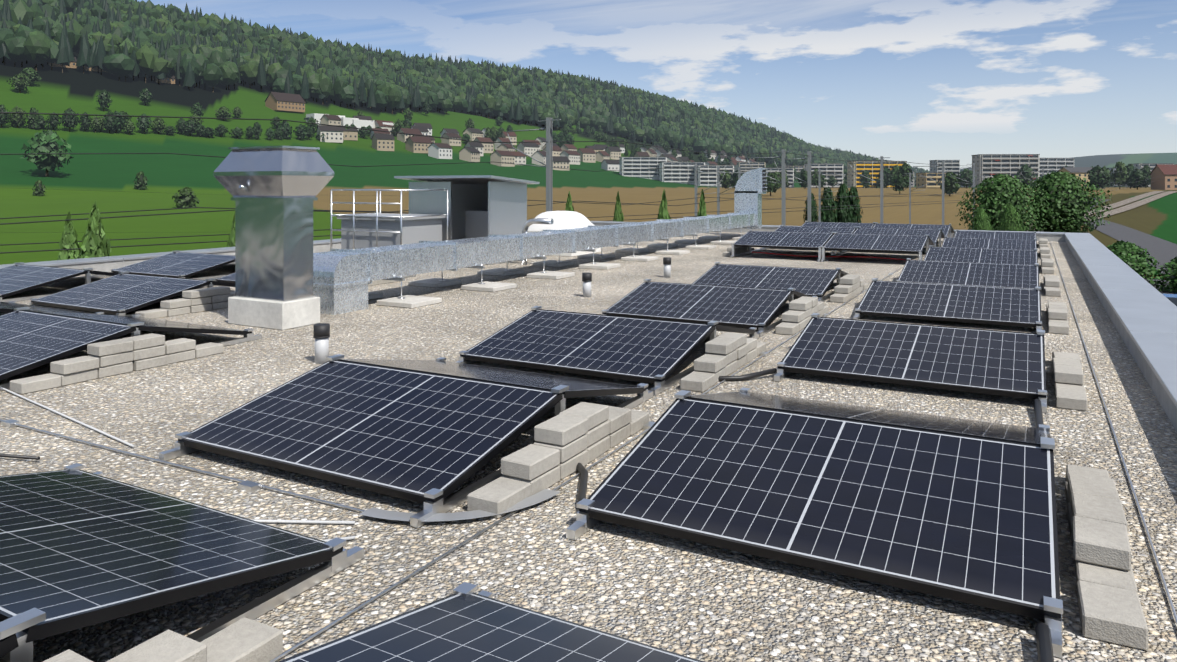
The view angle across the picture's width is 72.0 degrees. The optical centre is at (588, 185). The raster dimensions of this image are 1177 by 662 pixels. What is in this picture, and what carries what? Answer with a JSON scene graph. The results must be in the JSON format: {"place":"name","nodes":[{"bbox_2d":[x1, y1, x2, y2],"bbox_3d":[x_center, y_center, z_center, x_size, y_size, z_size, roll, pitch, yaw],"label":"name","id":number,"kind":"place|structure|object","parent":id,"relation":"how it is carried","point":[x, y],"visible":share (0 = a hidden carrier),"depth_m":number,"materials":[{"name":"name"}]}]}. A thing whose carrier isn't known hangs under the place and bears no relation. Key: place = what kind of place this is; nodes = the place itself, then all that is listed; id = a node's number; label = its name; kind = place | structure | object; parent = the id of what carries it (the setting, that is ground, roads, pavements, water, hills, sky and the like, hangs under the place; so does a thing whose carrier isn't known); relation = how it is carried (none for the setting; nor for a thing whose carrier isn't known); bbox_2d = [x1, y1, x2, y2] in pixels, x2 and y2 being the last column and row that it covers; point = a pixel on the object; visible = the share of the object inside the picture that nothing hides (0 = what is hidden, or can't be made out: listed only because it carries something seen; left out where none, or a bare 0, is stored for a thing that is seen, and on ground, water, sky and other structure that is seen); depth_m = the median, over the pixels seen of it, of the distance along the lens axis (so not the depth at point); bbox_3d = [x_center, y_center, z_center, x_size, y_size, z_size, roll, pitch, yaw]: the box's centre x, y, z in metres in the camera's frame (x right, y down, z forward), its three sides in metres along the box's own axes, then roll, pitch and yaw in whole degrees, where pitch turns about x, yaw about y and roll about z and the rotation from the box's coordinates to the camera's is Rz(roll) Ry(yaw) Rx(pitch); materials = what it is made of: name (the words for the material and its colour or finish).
{"place":"outdoors","nodes":[
{"label":"outdoors","id":0,"kind":"place"},
{"bbox_2d":[0,302,102,314],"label":"solar tent row","id":1,"kind":"object","parent":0,"point":[6,307],"visible":0.62,"depth_m":7.92,"materials":[{"name":"silver metal"}]},
{"bbox_2d":[0,264,119,297],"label":"solar tent","id":2,"kind":"object","parent":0,"point":[17,278],"visible":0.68,"depth_m":10.12,"materials":[{"name":"glass"}]},
{"bbox_2d":[0,310,251,380],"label":"solar tent","id":3,"kind":"object","parent":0,"point":[31,339],"visible":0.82,"depth_m":6.20,"materials":[{"name":"glass"}]},
{"bbox_2d":[31,273,234,314],"bbox_3d":[-4.936,1.190,9.452,1.646,0.238,2.070,0,0,29],"label":"solar tent","id":4,"kind":"object","parent":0,"point":[127,292],"visible":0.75,"depth_m":8.91,"materials":[{"name":"glass"}]},
{"bbox_2d":[0,470,342,657],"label":"solar tent","id":5,"kind":"object","parent":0,"point":[80,549],"visible":0.92,"depth_m":2.64,"materials":[{"name":"glass"}]},
{"bbox_2d":[111,252,234,277],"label":"solar tent","id":6,"kind":"object","parent":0,"point":[176,264],"visible":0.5,"depth_m":12.06,"materials":[{"name":"glass"}]},
{"bbox_2d":[215,273,234,282],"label":"solar tent","id":7,"kind":"object","parent":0,"point":[229,278],"depth_m":10.93,"materials":[{"name":"glass"}]},
{"bbox_2d":[330,189,447,249],"bbox_3d":[-3.299,0.714,13.491,1.530,1.292,1.185,0,0,29],"label":"rooftop railing","id":8,"kind":"object","parent":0,"point":[368,230],"visible":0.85,"depth_m":13.11,"materials":[{"name":"metal"}]},
{"bbox_2d":[178,359,646,503],"bbox_3d":[-0.852,1.190,4.594,1.646,0.238,2.070,0,0,29],"label":"solar tent","id":9,"kind":"object","parent":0,"point":[413,430],"visible":0.86,"depth_m":4.06,"materials":[{"name":"glass"}]},
{"bbox_2d":[0,0,929,172],"bbox_3d":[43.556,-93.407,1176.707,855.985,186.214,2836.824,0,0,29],"label":"forest hill","id":10,"kind":"structure","parent":0,"point":[127,38],"depth_m":744.34,"materials":[{"name":"green plant"}]},
{"bbox_2d":[279,593,703,661],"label":"solar tent","id":11,"kind":"object","parent":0,"point":[474,627],"visible":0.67,"depth_m":2.18,"materials":[{"name":"glass"}]},
{"bbox_2d":[0,232,1176,661],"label":"roof gravel","id":12,"kind":"structure","parent":0,"point":[696,600],"depth_m":3.56,"materials":[{"name":"gravel"}]},
{"bbox_2d":[0,262,103,301],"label":"solar tent mount","id":13,"kind":"object","parent":12,"relation":"on","point":[88,276],"visible":0.44,"depth_m":10.18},
{"bbox_2d":[10,333,222,393],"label":"solar tent ballast","id":14,"kind":"structure","parent":12,"relation":"on","point":[122,356],"depth_m":5.80,"materials":[{"name":"concrete"}]},
{"bbox_2d":[29,271,215,315],"bbox_3d":[-4.936,1.203,9.452,1.656,0.306,2.270,0,0,29],"label":"solar tent mount","id":15,"kind":"object","parent":12,"relation":"on","point":[124,314],"visible":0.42,"depth_m":8.94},
{"bbox_2d":[0,307,261,390],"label":"solar tent mount","id":16,"kind":"object","parent":12,"relation":"on","point":[249,337],"visible":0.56,"depth_m":6.90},
{"bbox_2d":[43,617,282,661],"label":"solar tent ballast","id":17,"kind":"structure","parent":12,"relation":"on","point":[244,639],"depth_m":2.21,"materials":[{"name":"concrete"}]},
{"bbox_2d":[105,250,234,279],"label":"solar tent mount","id":18,"kind":"object","parent":12,"relation":"on","point":[209,277],"visible":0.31,"depth_m":11.77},
{"bbox_2d":[3,388,354,541],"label":"grey roof cables","id":19,"kind":"object","parent":12,"relation":"on","point":[257,520],"visible":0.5,"depth_m":3.25,"materials":[{"name":"grey plastic"}]},
{"bbox_2d":[0,463,363,661],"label":"solar tent mount","id":20,"kind":"object","parent":12,"relation":"on","point":[253,609],"visible":0.67,"depth_m":2.56,"materials":[{"name":"metal"}]},
{"bbox_2d":[135,286,234,318],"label":"solar tent ballast","id":21,"kind":"structure","parent":12,"relation":"on","point":[202,300],"depth_m":8.64,"materials":[{"name":"concrete"}]},
{"bbox_2d":[213,146,333,329],"bbox_3d":[-3.091,0.495,7.957,0.960,1.730,0.653,0,0,29],"label":"exhaust chimney","id":22,"kind":"object","parent":12,"relation":"on","point":[273,191],"visible":1,"depth_m":7.77,"materials":[{"name":"silver metal"}]},
{"bbox_2d":[313,323,329,363],"bbox_3d":[-2.047,1.215,6.219,0.124,0.290,0.124,0,0,29],"label":"roof vent pipe","id":23,"kind":"object","parent":12,"relation":"on","point":[321,336],"visible":1,"depth_m":6.17,"materials":[{"name":"grey plastic"}]},
{"bbox_2d":[368,280,398,285],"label":"solar tent ballast","id":24,"kind":"structure","parent":12,"relation":"on","point":[376,282],"depth_m":11.09,"materials":[{"name":"concrete"}]},
{"bbox_2d":[159,354,652,527],"bbox_3d":[-0.852,1.203,4.594,1.656,0.306,2.270,0,0,29],"label":"solar tent mount","id":25,"kind":"object","parent":12,"relation":"on","point":[445,505],"visible":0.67,"depth_m":3.68,"materials":[{"name":"metal"}]},
{"bbox_2d":[394,175,539,264],"bbox_3d":[-2.167,0.599,14.516,2.100,1.522,1.499,0,0,29],"label":"roof shelter","id":26,"kind":"object","parent":12,"relation":"on","point":[482,205],"visible":0.65,"depth_m":14.39,"materials":[{"name":"metal"}]},
{"bbox_2d":[453,582,492,597],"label":"solar tent mount","id":27,"kind":"object","parent":12,"relation":"on","point":[464,589],"visible":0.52,"depth_m":2.53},
{"bbox_2d":[522,218,553,264],"bbox_3d":[-0.874,0.961,13.751,0.598,0.798,0.100,0,0,29],"label":"vent pipe","id":28,"kind":"object","parent":12,"relation":"on","point":[527,223],"visible":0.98,"depth_m":13.75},
{"bbox_2d":[313,168,767,314],"bbox_3d":[0.802,0.455,15.213,0.799,1.810,15.185,0,0,29],"label":"ventilation duct","id":29,"kind":"object","parent":12,"relation":"on","point":[343,279],"visible":0.96,"depth_m":10.96,"materials":[{"name":"metal"}]},
{"bbox_2d":[368,236,740,307],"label":"duct pads","id":30,"kind":"object","parent":12,"relation":"on","point":[410,301],"visible":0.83,"depth_m":12.15,"materials":[{"name":"concrete"}]},
{"bbox_2d":[381,228,742,298],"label":"duct supports","id":31,"kind":"object","parent":30,"relation":"on","point":[481,266],"visible":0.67,"depth_m":12.06,"materials":[{"name":"silver metal"}]},
{"bbox_2d":[467,402,648,518],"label":"solar tent ballast","id":32,"kind":"structure","parent":12,"relation":"on","point":[568,440],"depth_m":3.76,"materials":[{"name":"concrete"}]},
{"bbox_2d":[527,211,600,256],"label":"skylight dome","id":33,"kind":"structure","parent":12,"relation":"on","point":[567,219],"depth_m":15.80,"materials":[{"name":"white plastic"}]},
{"bbox_2d":[582,273,591,296],"bbox_3d":[-0.018,1.215,9.862,0.124,0.290,0.124,0,0,29],"label":"roof vent pipe","id":34,"kind":"object","parent":12,"relation":"on","point":[586,278],"visible":1,"depth_m":9.81,"materials":[{"name":"grey plastic"}]},
{"bbox_2d":[457,306,758,395],"bbox_3d":[0.253,1.203,6.611,1.656,0.306,2.270,0,0,29],"label":"solar tent mount","id":35,"kind":"object","parent":12,"relation":"on","point":[659,387],"visible":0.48,"depth_m":5.71,"materials":[{"name":"metal"}]},
{"bbox_2d":[663,257,670,277],"bbox_3d":[1.161,1.215,11.952,0.124,0.290,0.124,0,0,29],"label":"roof vent pipe","id":36,"kind":"object","parent":12,"relation":"on","point":[667,266],"visible":1,"depth_m":11.91,"materials":[{"name":"grey plastic"}]},
{"bbox_2d":[601,279,817,336],"bbox_3d":[1.357,1.203,8.627,1.656,0.306,2.270,0,0,29],"label":"solar tent mount","id":37,"kind":"object","parent":12,"relation":"on","point":[764,330],"visible":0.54,"depth_m":7.63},
{"bbox_2d":[680,332,765,391],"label":"solar tent ballast","id":38,"kind":"structure","parent":12,"relation":"on","point":[727,353],"depth_m":5.77,"materials":[{"name":"concrete"}]},
{"bbox_2d":[722,242,753,256],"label":"far solar tent ballast","id":39,"kind":"structure","parent":12,"relation":"on","point":[738,250],"depth_m":15.71,"materials":[{"name":"concrete"}]},
{"bbox_2d":[715,262,840,301],"bbox_3d":[2.461,1.203,10.644,1.656,0.306,2.270,0,0,29],"label":"solar tent mount","id":40,"kind":"object","parent":12,"relation":"on","point":[824,298],"visible":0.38,"depth_m":9.71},
{"bbox_2d":[775,296,827,334],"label":"solar tent ballast","id":41,"kind":"structure","parent":12,"relation":"on","point":[796,317],"depth_m":7.76,"materials":[{"name":"concrete"}]},
{"bbox_2d":[566,388,1062,657],"bbox_3d":[1.181,1.203,3.713,1.656,0.306,2.270,0,0,29],"label":"solar tent mount","id":42,"kind":"object","parent":12,"relation":"on","point":[582,525],"visible":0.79,"depth_m":3.12,"materials":[{"name":"metal"}]},
{"bbox_2d":[752,251,906,260],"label":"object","id":43,"kind":"object","parent":12,"relation":"on","point":[830,256],"visible":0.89,"depth_m":14.62,"materials":[{"name":"red"}]},
{"bbox_2d":[730,230,934,261],"bbox_3d":[4.646,1.125,15.328,3.322,0.470,2.270,0,0,29],"label":"mounting frame","id":44,"kind":"object","parent":12,"relation":"on","point":[821,255],"visible":0.62,"depth_m":15.19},
{"bbox_2d":[732,231,934,252],"bbox_3d":[4.646,1.030,15.328,3.312,0.238,2.070,0,0,29],"label":"solar panel","id":45,"kind":"object","parent":44,"relation":"on","point":[862,242],"visible":0.88,"depth_m":14.76,"materials":[{"name":"glass"}]},
{"bbox_2d":[830,274,867,302],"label":"solar tent ballast","id":46,"kind":"structure","parent":12,"relation":"on","point":[848,288],"depth_m":9.79,"materials":[{"name":"concrete"}]},
{"bbox_2d":[774,226,944,242],"bbox_3d":[5.751,1.030,17.345,3.312,0.238,2.070,0,0,29],"label":"solar panel","id":47,"kind":"object","parent":12,"relation":"on","point":[934,235],"visible":0.5,"depth_m":17.02,"materials":[{"name":"glass"}]},
{"bbox_2d":[802,222,954,235],"bbox_3d":[6.856,1.030,19.363,3.312,0.238,2.070,0,0,29],"label":"solar panel","id":48,"kind":"object","parent":12,"relation":"on","point":[945,229],"visible":0.52,"depth_m":19.06,"materials":[{"name":"glass"}]},
{"bbox_2d":[774,313,1046,412],"bbox_3d":[2.551,1.203,6.215,1.656,0.306,2.270,0,0,29],"label":"solar tent mount","id":49,"kind":"object","parent":12,"relation":"on","point":[781,374],"visible":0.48,"depth_m":5.64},
{"bbox_2d":[853,278,1041,330],"bbox_3d":[3.920,1.203,8.714,1.656,0.306,2.270,0,0,29],"label":"solar tent mount","id":50,"kind":"object","parent":12,"relation":"on","point":[857,316],"visible":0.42,"depth_m":8.17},
{"bbox_2d":[941,237,1036,249],"bbox_3d":[8.026,1.190,16.213,1.646,0.238,2.070,0,0,29],"label":"solar panel","id":51,"kind":"object","parent":12,"relation":"on","point":[1018,244],"visible":0.75,"depth_m":15.86,"materials":[{"name":"glass"}]},
{"bbox_2d":[954,231,1035,239],"bbox_3d":[9.395,1.190,18.713,1.646,0.238,2.070,0,0,29],"label":"solar panel","id":52,"kind":"object","parent":12,"relation":"on","point":[998,235],"visible":0.61,"depth_m":18.40,"materials":[{"name":"glass"}]},
{"bbox_2d":[0,12,1176,278],"bbox_3d":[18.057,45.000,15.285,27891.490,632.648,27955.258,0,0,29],"label":"grassy hillside","id":53,"kind":"structure","parent":0,"point":[104,166],"depth_m":360.01,"materials":[{"name":"plant"}]},
{"bbox_2d":[58,211,81,259],"bbox_3d":[-20.163,4.480,31.445,2.594,6.959,2.612,0,0,29],"label":"conifer tree","id":54,"kind":"object","parent":53,"relation":"on","point":[68,239],"visible":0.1,"depth_m":31.30,"materials":[{"name":"green plant"}]},
{"bbox_2d":[79,201,111,257],"bbox_3d":[-16.058,4.228,26.339,2.779,7.464,2.796,0,0,29],"label":"conifer tree","id":55,"kind":"object","parent":53,"relation":"on","point":[95,243],"visible":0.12,"depth_m":26.19,"materials":[{"name":"green plant"}]},
{"bbox_2d":[227,213,234,246],"bbox_3d":[-13.184,4.426,30.298,2.313,7.068,2.256,0,0,29],"label":"conifer tree","id":56,"kind":"object","parent":53,"relation":"on","point":[231,241],"visible":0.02,"depth_m":30.10,"materials":[{"name":"green plant"}]},
{"bbox_2d":[48,57,757,171],"bbox_3d":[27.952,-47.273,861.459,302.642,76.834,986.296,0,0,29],"label":"village houses","id":57,"kind":"structure","parent":53,"relation":"on","point":[565,155],"depth_m":570.96,"materials":[{"name":"grey"}]},
{"bbox_2d":[506,117,560,211],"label":"catenary mast","id":58,"kind":"object","parent":53,"relation":"on","point":[549,164],"visible":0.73,"depth_m":42.45,"materials":[{"name":"silver metal"}]},
{"bbox_2d":[0,112,1171,253],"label":"catenary wires","id":59,"kind":"object","parent":58,"relation":"attached to","point":[386,195],"visible":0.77,"depth_m":37.61,"materials":[{"name":"black"}]},
{"bbox_2d":[565,191,573,210],"bbox_3d":[-0.866,4.100,35.978,2.262,7.719,2.225,0,0,29],"label":"conifer tree","id":60,"kind":"object","parent":53,"relation":"on","point":[569,206],"visible":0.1,"depth_m":35.94,"materials":[{"name":"green plant"}]},
{"bbox_2d":[0,67,1150,207],"bbox_3d":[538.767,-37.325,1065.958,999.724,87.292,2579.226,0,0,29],"label":"trees","id":61,"kind":"object","parent":53,"relation":"on","point":[43,141],"visible":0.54,"depth_m":434.00,"materials":[{"name":"green plant"}]},
{"bbox_2d":[613,191,623,221],"bbox_3d":[1.297,4.097,35.934,2.123,7.725,2.178,0,0,-9],"label":"conifer tree","id":62,"kind":"object","parent":53,"relation":"on","point":[618,215],"visible":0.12,"depth_m":35.88,"materials":[{"name":"green plant"}]},
{"bbox_2d":[657,190,671,218],"bbox_3d":[3.300,4.055,35.917,2.262,7.811,2.295,0,0,-34],"label":"conifer tree","id":63,"kind":"object","parent":53,"relation":"on","point":[663,213],"visible":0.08,"depth_m":35.81,"materials":[{"name":"green plant"}]},
{"bbox_2d":[697,190,706,216],"bbox_3d":[5.012,4.051,35.880,2.298,7.818,2.150,0,0,29],"label":"conifer tree","id":64,"kind":"object","parent":53,"relation":"on","point":[702,209],"visible":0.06,"depth_m":35.80,"materials":[{"name":"green plant"}]},
{"bbox_2d":[688,166,724,215],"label":"catenary mast","id":65,"kind":"object","parent":53,"relation":"on","point":[696,172],"visible":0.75,"depth_m":72.15,"materials":[{"name":"silver metal"}]},
{"bbox_2d":[717,166,745,214],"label":"catenary mast","id":66,"kind":"object","parent":53,"relation":"on","point":[718,188],"visible":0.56,"depth_m":75.06,"materials":[{"name":"silver metal"}]},
{"bbox_2d":[746,149,791,225],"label":"catenary mast","id":67,"kind":"object","parent":53,"relation":"on","point":[783,157],"visible":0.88,"depth_m":62.02,"materials":[{"name":"silver metal"}]},
{"bbox_2d":[773,151,818,221],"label":"catenary mast","id":68,"kind":"object","parent":53,"relation":"on","point":[808,158],"visible":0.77,"depth_m":65.38,"materials":[{"name":"silver metal"}]},
{"bbox_2d":[803,192,818,221],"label":"poplar tree","id":69,"kind":"object","parent":53,"relation":"on","point":[814,215],"visible":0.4,"depth_m":108.86,"materials":[{"name":"green plant"}]},
{"bbox_2d":[817,186,837,221],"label":"poplar tree","id":70,"kind":"object","parent":53,"relation":"on","point":[830,215],"visible":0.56,"depth_m":93.80,"materials":[{"name":"green plant"}]},
{"bbox_2d":[819,170,844,221],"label":"catenary mast","id":71,"kind":"object","parent":53,"relation":"on","point":[820,192],"visible":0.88,"depth_m":91.30,"materials":[{"name":"silver metal"}]},
{"bbox_2d":[834,183,853,222],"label":"poplar tree","id":72,"kind":"object","parent":53,"relation":"on","point":[843,215],"visible":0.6,"depth_m":94.81,"materials":[{"name":"green plant"}]},
{"bbox_2d":[848,186,862,222],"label":"poplar tree","id":73,"kind":"object","parent":53,"relation":"on","point":[855,201],"visible":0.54,"depth_m":95.78,"materials":[{"name":"green plant"}]},
{"bbox_2d":[849,156,889,222],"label":"catenary mast","id":74,"kind":"object","parent":53,"relation":"on","point":[881,189],"visible":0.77,"depth_m":77.07,"materials":[{"name":"silver metal"}]},
{"bbox_2d":[619,154,1176,189],"bbox_3d":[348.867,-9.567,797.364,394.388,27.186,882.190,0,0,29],"label":"apartment buildings","id":75,"kind":"structure","parent":53,"relation":"on","point":[1005,163],"depth_m":581.61,"materials":[{"name":"grey"}]},
{"bbox_2d":[909,173,931,223],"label":"catenary mast","id":76,"kind":"object","parent":53,"relation":"on","point":[910,190],"visible":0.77,"depth_m":113.18,"materials":[{"name":"silver metal"}]},
{"bbox_2d":[914,161,943,224],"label":"catenary mast","id":77,"kind":"object","parent":53,"relation":"on","point":[942,187],"visible":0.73,"depth_m":90.86,"materials":[{"name":"silver metal"}]},
{"bbox_2d":[968,207,992,230],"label":"tree","id":78,"kind":"object","parent":53,"relation":"on","point":[980,219],"visible":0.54,"depth_m":68.90,"materials":[{"name":"green plant"}]},
{"bbox_2d":[955,174,1052,231],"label":"broadleaf tree","id":79,"kind":"object","parent":53,"relation":"on","point":[1000,191],"visible":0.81,"depth_m":89.17,"materials":[{"name":"green plant"}]},
{"bbox_2d":[997,204,1024,230],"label":"broadleaf tree","id":80,"kind":"object","parent":53,"relation":"on","point":[1009,219],"visible":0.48,"depth_m":73.75,"materials":[{"name":"green plant"}]},
{"bbox_2d":[1021,171,1112,232],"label":"broadleaf tree","id":81,"kind":"object","parent":53,"relation":"on","point":[1069,199],"visible":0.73,"depth_m":91.43,"materials":[{"name":"green plant"}]},
{"bbox_3d":[-1.520,4.770,9.670,14.371,6.780,30.601,0,0,29],"label":"building body","id":82,"kind":"object","parent":53,"relation":"on","visible":0},
{"bbox_2d":[0,368,1053,661],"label":"roof cables","id":83,"kind":"object","parent":82,"relation":"on","point":[1044,642],"visible":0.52,"depth_m":3.66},
{"bbox_2d":[0,242,1176,661],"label":"lightning conductor","id":84,"kind":"object","parent":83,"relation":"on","point":[404,516],"visible":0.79,"depth_m":3.39,"materials":[{"name":"silver metal"}]},
{"bbox_2d":[49,223,1176,431],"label":"parapet wall","id":85,"kind":"structure","parent":82,"relation":"on","point":[1163,397],"depth_m":10.02,"materials":[{"name":"concrete"}]},
{"bbox_2d":[0,221,1176,407],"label":"parapet cap","id":86,"kind":"object","parent":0,"point":[1145,311],"visible":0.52,"depth_m":8.45,"materials":[{"name":"metal"}]},
{"bbox_2d":[460,309,755,383],"bbox_3d":[0.253,1.190,6.611,1.646,0.238,2.070,0,0,29],"label":"solar tent","id":87,"kind":"object","parent":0,"point":[645,350],"visible":0.89,"depth_m":6.06,"materials":[{"name":"glass"}]},
{"bbox_2d":[134,0,1176,170],"label":"sky","id":88,"kind":"structure","parent":0,"point":[914,81],"materials":[{"name":"blue"}]},
{"bbox_2d":[602,281,811,328],"bbox_3d":[1.357,1.190,8.627,1.646,0.238,2.070,0,0,29],"label":"solar tent","id":89,"kind":"object","parent":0,"point":[741,307],"visible":0.82,"depth_m":8.10,"materials":[{"name":"glass"}]},
{"bbox_2d":[692,264,847,296],"bbox_3d":[2.461,1.190,10.644,1.646,0.238,2.070,0,0,29],"label":"solar tent","id":90,"kind":"object","parent":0,"point":[811,281],"visible":0.71,"depth_m":10.20,"materials":[{"name":"glass"}]},
{"bbox_2d":[579,391,1060,620],"bbox_3d":[1.181,1.190,3.713,1.646,0.238,2.070,0,0,29],"label":"solar tent","id":91,"kind":"object","parent":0,"point":[959,509],"visible":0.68,"depth_m":3.14,"materials":[{"name":"glass"}]},
{"bbox_2d":[778,317,1045,399],"bbox_3d":[2.551,1.190,6.215,1.646,0.238,2.070,0,0,29],"label":"solar tent","id":92,"kind":"object","parent":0,"point":[997,362],"visible":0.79,"depth_m":5.65,"materials":[{"name":"glass"}]},
{"bbox_2d":[855,280,1041,327],"bbox_3d":[3.920,1.190,8.714,1.646,0.238,2.070,0,0,29],"label":"solar tent","id":93,"kind":"object","parent":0,"point":[1019,307],"visible":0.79,"depth_m":8.17,"materials":[{"name":"glass"}]},
{"bbox_2d":[897,260,1038,288],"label":"solar tent","id":94,"kind":"object","parent":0,"point":[982,274],"visible":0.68,"depth_m":10.72,"materials":[{"name":"glass"}]},
{"bbox_2d":[924,247,1037,264],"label":"solar tent","id":95,"kind":"object","parent":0,"point":[997,256],"visible":0.75,"depth_m":13.31,"materials":[{"name":"glass"}]},
{"bbox_2d":[1039,247,1050,258],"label":"solar tent ballast","id":96,"kind":"structure","parent":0,"point":[1044,252],"depth_m":15.21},
{"bbox_2d":[1041,258,1053,273],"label":"solar tent ballast","id":97,"kind":"structure","parent":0,"point":[1047,265],"depth_m":12.71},
{"bbox_2d":[1043,275,1060,296],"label":"solar tent ballast","id":98,"kind":"structure","parent":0,"point":[1051,286],"depth_m":10.19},
{"bbox_2d":[1046,302,1068,334],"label":"solar tent ballast","id":99,"kind":"structure","parent":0,"point":[1057,318],"depth_m":7.71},
{"bbox_2d":[1052,351,1086,410],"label":"solar tent ballast","id":100,"kind":"structure","parent":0,"point":[1069,387],"depth_m":5.21,"materials":[{"name":"concrete"}]},
{"bbox_2d":[1027,191,1176,231],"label":"road","id":101,"kind":"structure","parent":0,"point":[1134,204],"depth_m":237.97,"materials":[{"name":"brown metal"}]},
{"bbox_2d":[1065,464,1147,650],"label":"solar tent ballast","id":102,"kind":"structure","parent":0,"point":[1110,607],"depth_m":2.71,"materials":[{"name":"concrete"}]},
{"bbox_2d":[1084,199,1176,293],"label":"road","id":103,"kind":"structure","parent":0,"point":[1162,251],"depth_m":112.36,"materials":[{"name":"asphalt"}]},
{"bbox_2d":[1107,240,1162,290],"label":"bush","id":104,"kind":"object","parent":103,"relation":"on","point":[1129,254],"visible":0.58,"depth_m":60.00,"materials":[{"name":"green plant"}]},
{"bbox_2d":[1154,256,1176,292],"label":"bush","id":105,"kind":"object","parent":103,"relation":"on","point":[1170,268],"visible":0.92,"depth_m":59.11,"materials":[{"name":"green plant"}]},
{"bbox_2d":[1163,294,1176,305],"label":"blue parked car","id":106,"kind":"object","parent":103,"relation":"on","point":[1172,298],"visible":0.06,"depth_m":46.10,"materials":[{"name":"blue paint"}]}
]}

